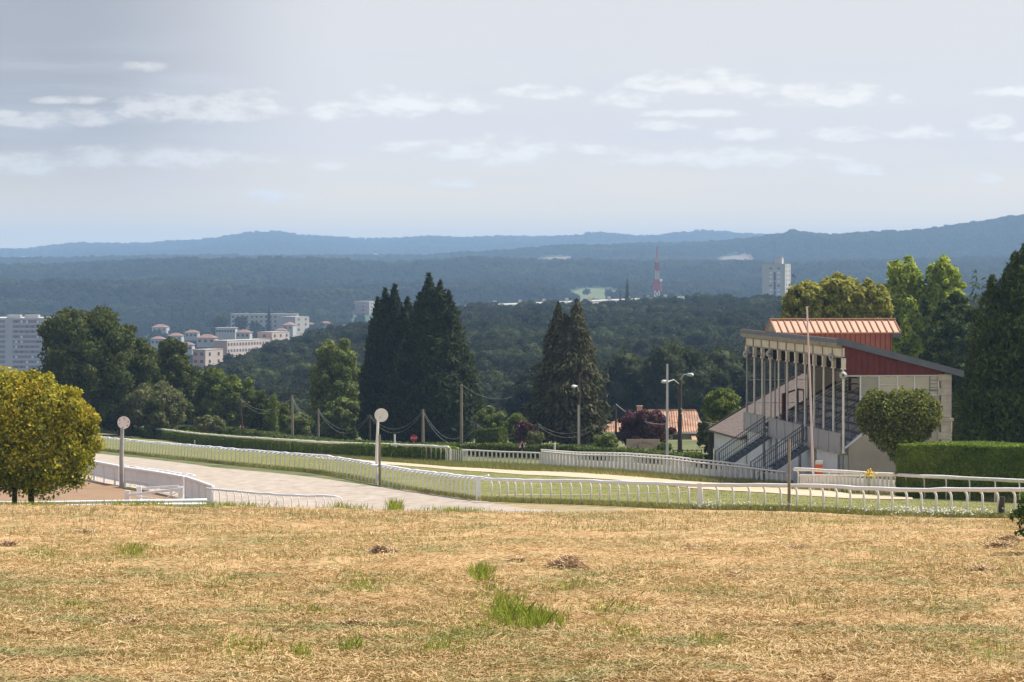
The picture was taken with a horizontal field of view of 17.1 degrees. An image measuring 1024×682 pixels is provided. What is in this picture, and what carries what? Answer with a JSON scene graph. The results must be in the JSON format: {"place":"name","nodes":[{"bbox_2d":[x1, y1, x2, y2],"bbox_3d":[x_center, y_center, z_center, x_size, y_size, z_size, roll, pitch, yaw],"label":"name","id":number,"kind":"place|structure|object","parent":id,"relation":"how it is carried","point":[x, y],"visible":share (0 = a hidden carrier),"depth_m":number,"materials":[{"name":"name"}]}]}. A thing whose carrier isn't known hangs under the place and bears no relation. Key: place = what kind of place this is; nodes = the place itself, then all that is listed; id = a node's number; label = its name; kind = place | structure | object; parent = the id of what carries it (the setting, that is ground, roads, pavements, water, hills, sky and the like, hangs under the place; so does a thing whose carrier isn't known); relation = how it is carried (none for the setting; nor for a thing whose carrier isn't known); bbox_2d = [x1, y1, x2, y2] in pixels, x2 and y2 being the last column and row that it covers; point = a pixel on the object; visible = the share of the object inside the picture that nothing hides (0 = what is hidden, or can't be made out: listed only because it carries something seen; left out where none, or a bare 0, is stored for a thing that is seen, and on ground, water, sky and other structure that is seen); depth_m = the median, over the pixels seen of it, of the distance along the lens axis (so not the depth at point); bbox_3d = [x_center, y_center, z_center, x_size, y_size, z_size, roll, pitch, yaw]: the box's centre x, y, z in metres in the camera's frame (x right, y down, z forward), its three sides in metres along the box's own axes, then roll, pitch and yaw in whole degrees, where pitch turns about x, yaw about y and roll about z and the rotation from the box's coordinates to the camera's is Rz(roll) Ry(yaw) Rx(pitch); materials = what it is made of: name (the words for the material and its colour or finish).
{"place":"outdoors","nodes":[
{"label":"outdoors","id":0,"kind":"place"},
{"bbox_2d":[0,480,177,506],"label":"soil bank","id":1,"kind":"structure","parent":0,"point":[93,490],"depth_m":183.09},
{"bbox_2d":[125,485,183,506],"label":"field gate","id":2,"kind":"structure","parent":1,"relation":"on","point":[140,493],"depth_m":168.72,"materials":[{"name":"white metal"}]},
{"bbox_2d":[78,453,566,512],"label":"sand track","id":3,"kind":"structure","parent":0,"point":[262,482],"depth_m":192.93,"materials":[{"name":"beige sand"}]},
{"bbox_2d":[98,433,912,498],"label":"sand path","id":4,"kind":"structure","parent":0,"point":[752,489],"depth_m":205.32,"materials":[{"name":"beige sand"}]},
{"bbox_2d":[0,502,1023,681],"bbox_3d":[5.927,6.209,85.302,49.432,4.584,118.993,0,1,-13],"label":"straw field","id":5,"kind":"structure","parent":0,"point":[465,555],"depth_m":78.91,"materials":[{"name":"beige plant"}]},
{"bbox_2d":[0,502,1022,537],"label":"crest grass","id":6,"kind":"structure","parent":5,"relation":"on","point":[291,512],"depth_m":110.92,"materials":[{"name":"plant"}]},
{"bbox_2d":[1,496,1023,665],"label":"green tufts","id":7,"kind":"object","parent":5,"relation":"on","point":[540,616],"visible":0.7,"depth_m":61.53,"materials":[{"name":"green plant"}]},
{"bbox_2d":[544,551,590,569],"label":"hay heap","id":8,"kind":"object","parent":5,"relation":"on","point":[570,560],"visible":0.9,"depth_m":74.07,"materials":[{"name":"brown plant"}]},
{"bbox_2d":[0,0,1023,248],"label":"sky","id":9,"kind":"structure","parent":0,"point":[122,121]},
{"bbox_2d":[6,251,1022,660],"bbox_3d":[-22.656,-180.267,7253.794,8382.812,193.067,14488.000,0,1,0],"label":"ground","id":10,"kind":"structure","parent":0,"point":[688,445],"depth_m":246.87,"materials":[{"name":"green plant"}]},
{"bbox_2d":[0,315,45,398],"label":"tower block","id":11,"kind":"structure","parent":10,"relation":"on","point":[21,344],"depth_m":1890.68,"materials":[{"name":"concrete"}]},
{"bbox_2d":[0,365,105,504],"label":"young lime tree","id":12,"kind":"object","parent":10,"relation":"on","point":[73,445],"visible":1,"depth_m":133.09,"materials":[{"name":"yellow plant"}]},
{"bbox_2d":[28,304,135,430],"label":"oak tree","id":13,"kind":"object","parent":10,"relation":"on","point":[88,353],"visible":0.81,"depth_m":369.37,"materials":[{"name":"green plant"}]},
{"bbox_2d":[57,456,118,484],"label":"board fence","id":14,"kind":"object","parent":10,"relation":"on","point":[105,471],"visible":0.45,"depth_m":203.99,"materials":[{"name":"white wood"}]},
{"bbox_2d":[0,499,206,506],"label":"double rail","id":15,"kind":"object","parent":10,"relation":"on","point":[89,502],"visible":0.18,"depth_m":137.12,"materials":[{"name":"white plastic"}]},
{"bbox_2d":[98,415,145,434],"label":"willow bush","id":16,"kind":"object","parent":10,"relation":"on","point":[109,424],"visible":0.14,"depth_m":382.24,"materials":[{"name":"green plant"}]},
{"bbox_2d":[117,416,129,487],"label":"marker disc post","id":17,"kind":"object","parent":10,"relation":"on","point":[123,422],"visible":0.98,"depth_m":194.12,"materials":[{"name":"white metal"}]},
{"bbox_2d":[112,322,165,435],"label":"oak tree","id":18,"kind":"object","parent":10,"relation":"on","point":[143,367],"visible":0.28,"depth_m":378.93,"materials":[{"name":"green plant"}]},
{"bbox_2d":[124,466,184,494],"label":"board fence","id":19,"kind":"object","parent":10,"relation":"on","point":[145,477],"visible":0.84,"depth_m":189.96,"materials":[{"name":"white wood"}]},
{"bbox_2d":[123,380,188,438],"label":"willow bush","id":20,"kind":"object","parent":10,"relation":"on","point":[161,403],"visible":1,"depth_m":370.34,"materials":[{"name":"green plant"}]},
{"bbox_2d":[150,336,201,428],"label":"oak tree","id":21,"kind":"object","parent":10,"relation":"on","point":[177,370],"visible":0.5,"depth_m":387.07,"materials":[{"name":"green plant"}]},
{"bbox_2d":[184,476,213,503],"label":"board fence","id":22,"kind":"object","parent":10,"relation":"on","point":[194,488],"visible":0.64,"depth_m":176.18,"materials":[{"name":"white plastic"}]},
{"bbox_2d":[186,366,228,424],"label":"leafy tree","id":23,"kind":"object","parent":10,"relation":"on","point":[203,399],"visible":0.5,"depth_m":390.76,"materials":[{"name":"green plant"}]},
{"bbox_2d":[192,349,222,368],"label":"apartment block","id":24,"kind":"structure","parent":10,"relation":"on","point":[203,357],"depth_m":1382.54,"materials":[{"name":"beige concrete"}]},
{"bbox_2d":[193,414,226,432],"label":"willow bush","id":25,"kind":"object","parent":10,"relation":"on","point":[207,423],"visible":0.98,"depth_m":365.51,"materials":[{"name":"green plant"}]},
{"bbox_2d":[216,327,237,339],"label":"apartment block","id":26,"kind":"structure","parent":10,"relation":"on","point":[225,333],"depth_m":1950.69,"materials":[{"name":"white concrete"}]},
{"bbox_2d":[211,373,256,428],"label":"leafy tree","id":27,"kind":"object","parent":10,"relation":"on","point":[231,392],"visible":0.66,"depth_m":383.18,"materials":[{"name":"green plant"}]},
{"bbox_2d":[71,421,400,457],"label":"clipped hedge","id":28,"kind":"object","parent":10,"relation":"on","point":[363,449],"visible":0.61,"depth_m":312.59,"materials":[{"name":"green plant"}]},
{"bbox_2d":[213,339,270,356],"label":"apartment block","id":29,"kind":"structure","parent":10,"relation":"on","point":[238,346],"depth_m":1630.59,"materials":[{"name":"beige concrete"}]},
{"bbox_2d":[235,389,271,430],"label":"leafy tree","id":30,"kind":"object","parent":10,"relation":"on","point":[254,417],"visible":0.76,"depth_m":361.45,"materials":[{"name":"green plant"}]},
{"bbox_2d":[231,314,298,336],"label":"apartment block","id":31,"kind":"structure","parent":10,"relation":"on","point":[261,319],"depth_m":2241.39,"materials":[{"name":"white concrete"}]},
{"bbox_2d":[205,487,341,507],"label":"running rail","id":32,"kind":"object","parent":10,"relation":"on","point":[273,494],"visible":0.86,"depth_m":161.96,"materials":[{"name":"white plastic"}]},
{"bbox_2d":[257,331,289,341],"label":"apartment block","id":33,"kind":"structure","parent":10,"relation":"on","point":[278,335],"depth_m":1663.90,"materials":[{"name":"beige concrete"}]},
{"bbox_2d":[269,392,279,431],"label":"ivy column","id":34,"kind":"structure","parent":10,"relation":"on","point":[274,426],"depth_m":350.04,"materials":[{"name":"green plant"}]},
{"bbox_2d":[99,425,450,460],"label":"hedge rail","id":35,"kind":"object","parent":10,"relation":"on","point":[393,444],"visible":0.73,"depth_m":293.48,"materials":[{"name":"white paint"}]},
{"bbox_2d":[263,401,290,433],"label":"leafy tree","id":36,"kind":"object","parent":10,"relation":"on","point":[283,412],"visible":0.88,"depth_m":351.79,"materials":[{"name":"green plant"}]},
{"bbox_2d":[97,436,483,496],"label":"running rail","id":37,"kind":"object","parent":10,"relation":"on","point":[433,473],"visible":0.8,"depth_m":219.06,"materials":[{"name":"white plastic"}]},
{"bbox_2d":[275,387,309,401],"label":"tree","id":38,"kind":"object","parent":10,"relation":"on","point":[283,396],"visible":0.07,"depth_m":576.28,"materials":[{"name":"green plant"}]},
{"bbox_2d":[278,316,308,335],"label":"apartment block","id":39,"kind":"structure","parent":10,"relation":"on","point":[302,322],"depth_m":2220.27,"materials":[{"name":"white concrete"}]},
{"bbox_2d":[284,412,314,436],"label":"leafy tree","id":40,"kind":"object","parent":10,"relation":"on","point":[303,423],"visible":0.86,"depth_m":344.51,"materials":[{"name":"green plant"}]},
{"bbox_2d":[289,399,317,436],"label":"tree","id":41,"kind":"object","parent":10,"relation":"on","point":[305,405],"visible":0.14,"depth_m":550.96,"materials":[{"name":"green plant"}]},
{"bbox_2d":[308,337,362,437],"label":"willow tree","id":42,"kind":"object","parent":10,"relation":"on","point":[334,371],"visible":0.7,"depth_m":354.86,"materials":[{"name":"green plant"}]},
{"bbox_2d":[319,396,360,439],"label":"willow bush","id":43,"kind":"object","parent":10,"relation":"on","point":[338,413],"visible":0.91,"depth_m":347.01,"materials":[{"name":"green plant"}]},
{"bbox_2d":[353,301,379,314],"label":"apartment block","id":44,"kind":"structure","parent":10,"relation":"on","point":[364,307],"depth_m":2903.27,"materials":[{"name":"white concrete"}]},
{"bbox_2d":[375,408,387,484],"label":"marker disc post","id":45,"kind":"object","parent":10,"relation":"on","point":[381,414],"visible":0.89,"depth_m":199.12,"materials":[{"name":"white metal"}]},
{"bbox_2d":[352,282,413,440],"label":"cypress tree","id":46,"kind":"object","parent":10,"relation":"on","point":[386,338],"visible":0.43,"depth_m":343.96,"materials":[{"name":"green plant"}]},
{"bbox_2d":[391,443,461,460],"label":"clipped hedge","id":47,"kind":"object","parent":10,"relation":"on","point":[406,452],"visible":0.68,"depth_m":256.16,"materials":[{"name":"green plant"}]},
{"bbox_2d":[375,272,489,442],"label":"cypress tree","id":48,"kind":"object","parent":10,"relation":"on","point":[434,367],"visible":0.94,"depth_m":336.07,"materials":[{"name":"green plant"}]},
{"bbox_2d":[168,425,710,465],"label":"privet hedge","id":49,"kind":"object","parent":10,"relation":"on","point":[500,446],"visible":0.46,"depth_m":266.56,"materials":[{"name":"green plant"}]},
{"bbox_2d":[474,368,503,397],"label":"tree","id":50,"kind":"object","parent":10,"relation":"on","point":[489,384],"visible":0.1,"depth_m":599.41,"materials":[{"name":"green plant"}]},
{"bbox_2d":[473,405,505,435],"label":"leafy bush","id":51,"kind":"object","parent":10,"relation":"on","point":[487,417],"visible":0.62,"depth_m":299.65,"materials":[{"name":"green plant"}]},
{"bbox_2d":[475,427,507,443],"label":"square hedge","id":52,"kind":"object","parent":10,"relation":"on","point":[494,434],"visible":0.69,"depth_m":291.09,"materials":[{"name":"green plant"}]},
{"bbox_2d":[462,449,540,464],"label":"open picket fence","id":53,"kind":"object","parent":10,"relation":"on","point":[505,457],"visible":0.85,"depth_m":239.28,"materials":[{"name":"white paint"}]},
{"bbox_2d":[503,412,533,443],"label":"leafy bush","id":54,"kind":"object","parent":10,"relation":"on","point":[512,419],"visible":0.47,"depth_m":305.57,"materials":[{"name":"green plant"}]},
{"bbox_2d":[503,381,545,418],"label":"tree","id":55,"kind":"object","parent":10,"relation":"on","point":[520,394],"visible":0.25,"depth_m":454.38,"materials":[{"name":"green plant"}]},
{"bbox_2d":[509,363,539,390],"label":"tree","id":56,"kind":"object","parent":10,"relation":"on","point":[529,372],"visible":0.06,"depth_m":461.02,"materials":[{"name":"green plant"}]},
{"bbox_2d":[514,420,536,442],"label":"purple bush","id":57,"kind":"object","parent":10,"relation":"on","point":[522,428],"visible":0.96,"depth_m":284.73,"materials":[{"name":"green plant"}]},
{"bbox_2d":[313,452,787,483],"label":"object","id":58,"kind":"structure","parent":10,"relation":"on","point":[555,468],"depth_m":221.68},
{"bbox_2d":[522,298,613,444],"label":"spruce tree","id":59,"kind":"object","parent":10,"relation":"on","point":[567,358],"visible":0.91,"depth_m":298.70,"materials":[{"name":"green plant"}]},
{"bbox_2d":[592,432,618,447],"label":"flowering bush","id":60,"kind":"object","parent":10,"relation":"on","point":[606,440],"visible":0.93,"depth_m":271.71,"materials":[{"name":"green plant"}]},
{"bbox_2d":[601,348,656,421],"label":"tree","id":61,"kind":"object","parent":10,"relation":"on","point":[625,388],"visible":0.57,"depth_m":465.38,"materials":[{"name":"green plant"}]},
{"bbox_2d":[626,439,659,449],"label":"club board","id":62,"kind":"object","parent":10,"relation":"on","point":[648,444],"visible":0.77,"depth_m":250.22,"materials":[{"name":"brown wood"}]},
{"bbox_2d":[615,409,676,445],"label":"purple tree","id":63,"kind":"object","parent":10,"relation":"on","point":[634,425],"visible":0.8,"depth_m":275.12,"materials":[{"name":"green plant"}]},
{"bbox_2d":[603,406,700,440],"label":"tiled house","id":64,"kind":"structure","parent":10,"relation":"on","point":[689,426],"depth_m":320.22,"materials":[{"name":"tile"}]},
{"bbox_2d":[541,449,778,472],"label":"paddock fence","id":65,"kind":"object","parent":10,"relation":"on","point":[663,456],"visible":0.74,"depth_m":219.52,"materials":[{"name":"white paint"}]},
{"bbox_2d":[542,451,787,482],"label":"paddock fence","id":66,"kind":"object","parent":10,"relation":"on","point":[668,465],"visible":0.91,"depth_m":215.24,"materials":[{"name":"white paint"}]},
{"bbox_2d":[661,373,693,451],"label":"street lamp","id":67,"kind":"object","parent":10,"relation":"on","point":[679,382],"visible":0.88,"depth_m":262.07,"materials":[{"name":"grey metal"}]},
{"bbox_2d":[696,416,717,453],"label":"leafy bush","id":68,"kind":"object","parent":10,"relation":"on","point":[702,435],"visible":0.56,"depth_m":257.76,"materials":[{"name":"green plant"}]},
{"bbox_2d":[684,362,732,422],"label":"tree","id":69,"kind":"object","parent":10,"relation":"on","point":[719,377],"visible":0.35,"depth_m":455.94,"materials":[{"name":"green plant"}]},
{"bbox_2d":[700,387,741,421],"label":"leafy tree","id":70,"kind":"object","parent":10,"relation":"on","point":[720,403],"visible":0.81,"depth_m":261.36,"materials":[{"name":"green plant"}]},
{"bbox_2d":[703,345,757,407],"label":"tree","id":71,"kind":"object","parent":10,"relation":"on","point":[724,360],"visible":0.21,"depth_m":472.08,"materials":[{"name":"green plant"}]},
{"bbox_2d":[484,477,1023,513],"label":"running rail","id":72,"kind":"object","parent":10,"relation":"on","point":[891,490],"visible":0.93,"depth_m":140.12,"materials":[{"name":"white plastic"}]},
{"bbox_2d":[737,354,799,401],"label":"tree","id":73,"kind":"object","parent":10,"relation":"on","point":[791,374],"visible":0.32,"depth_m":451.88,"materials":[{"name":"green plant"}]},
{"bbox_2d":[707,372,835,470],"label":"stand annexe","id":74,"kind":"structure","parent":10,"relation":"on","point":[725,430],"depth_m":233.75,"materials":[{"name":"grey concrete"}]},
{"bbox_2d":[787,439,790,510],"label":"wooden stake","id":75,"kind":"object","parent":10,"relation":"on","point":[789,477],"visible":0.79,"depth_m":137.61,"materials":[{"name":"brown wood"}]},
{"bbox_2d":[779,279,828,373],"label":"plane tree","id":76,"kind":"object","parent":10,"relation":"on","point":[798,298],"visible":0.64,"depth_m":283.83,"materials":[{"name":"green plant"}]},
{"bbox_2d":[806,306,813,472],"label":"flag pole","id":77,"kind":"object","parent":10,"relation":"on","point":[811,428],"visible":0.89,"depth_m":190.07,"materials":[{"name":"white metal"}]},
{"bbox_2d":[715,318,963,479],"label":"grandstand","id":78,"kind":"object","parent":10,"relation":"on","point":[866,359],"visible":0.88,"depth_m":206.08,"materials":[{"name":"concrete"}]},
{"bbox_2d":[847,375,938,399],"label":"wall","id":79,"kind":"structure","parent":78,"relation":"in","point":[886,384],"depth_m":195.51,"materials":[{"name":"beige paint"}]},
{"bbox_2d":[817,271,868,319],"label":"plane tree","id":80,"kind":"object","parent":10,"relation":"on","point":[839,292],"visible":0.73,"depth_m":283.18,"materials":[{"name":"green plant"}]},
{"bbox_2d":[799,474,895,494],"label":"white fence","id":81,"kind":"object","parent":10,"relation":"on","point":[840,478],"visible":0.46,"depth_m":181.06,"materials":[{"name":"white paint"}]},
{"bbox_2d":[852,277,894,317],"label":"plane tree","id":82,"kind":"object","parent":10,"relation":"on","point":[875,302],"visible":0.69,"depth_m":283.56,"materials":[{"name":"green plant"}]},
{"bbox_2d":[853,385,943,463],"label":"hornbeam tree","id":83,"kind":"object","parent":10,"relation":"on","point":[892,419],"visible":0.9,"depth_m":185.81,"materials":[{"name":"green plant"}]},
{"bbox_2d":[883,254,928,357],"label":"poplar tree","id":84,"kind":"object","parent":10,"relation":"on","point":[905,286],"visible":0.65,"depth_m":313.75,"materials":[{"name":"green plant"}]},
{"bbox_2d":[793,467,1023,502],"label":"rail","id":85,"kind":"object","parent":10,"relation":"on","point":[945,477],"visible":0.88,"depth_m":171.14,"materials":[{"name":"white paint"}]},
{"bbox_2d":[919,254,969,357],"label":"poplar tree","id":86,"kind":"object","parent":10,"relation":"on","point":[943,274],"visible":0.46,"depth_m":313.97,"materials":[{"name":"green plant"}]},
{"bbox_2d":[918,291,983,440],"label":"pine tree","id":87,"kind":"object","parent":10,"relation":"on","point":[949,344],"visible":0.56,"depth_m":260.98,"materials":[{"name":"green plant"}]},
{"bbox_2d":[894,440,1023,500],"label":"tall clipped hedge","id":88,"kind":"object","parent":10,"relation":"on","point":[990,459],"visible":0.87,"depth_m":170.28,"materials":[{"name":"green plant"}]},
{"bbox_2d":[951,243,1023,443],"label":"thuja tree","id":89,"kind":"object","parent":10,"relation":"on","point":[990,400],"visible":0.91,"depth_m":206.54,"materials":[{"name":"green plant"}]},
{"bbox_2d":[1008,492,1023,536],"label":"laurel bush","id":90,"kind":"object","parent":10,"relation":"on","point":[1018,513],"visible":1,"depth_m":82.08,"materials":[{"name":"green plant"}]},
{"bbox_2d":[94,434,1023,513],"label":"turf track","id":91,"kind":"structure","parent":0,"point":[566,489],"depth_m":187.02,"materials":[{"name":"green plant"}]},
{"bbox_2d":[101,448,1023,517],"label":"rail verge grass","id":92,"kind":"structure","parent":91,"relation":"on","point":[670,505],"depth_m":151.59,"materials":[{"name":"green plant"}]},
{"bbox_2d":[670,499,1011,515],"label":"yarrow flowers","id":93,"kind":"object","parent":91,"relation":"on","point":[886,508],"visible":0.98,"depth_m":128.72,"materials":[{"name":"white plant"}]},
{"bbox_2d":[491,502,657,512],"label":"dry verge","id":94,"kind":"structure","parent":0,"point":[570,508],"depth_m":151.78,"materials":[{"name":"beige sand"}]},
{"bbox_2d":[572,286,617,299],"bbox_3d":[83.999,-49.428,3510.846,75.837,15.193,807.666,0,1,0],"label":"hill meadow","id":95,"kind":"structure","parent":0,"point":[597,292],"depth_m":3587.72,"materials":[{"name":"green plant"}]},
{"bbox_2d":[762,257,790,295],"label":"tower block","id":96,"kind":"structure","parent":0,"point":[776,278],"depth_m":2302.31,"materials":[{"name":"white concrete"}]},
{"bbox_2d":[791,487,1017,502],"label":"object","id":97,"kind":"structure","parent":0,"point":[990,499],"depth_m":176.63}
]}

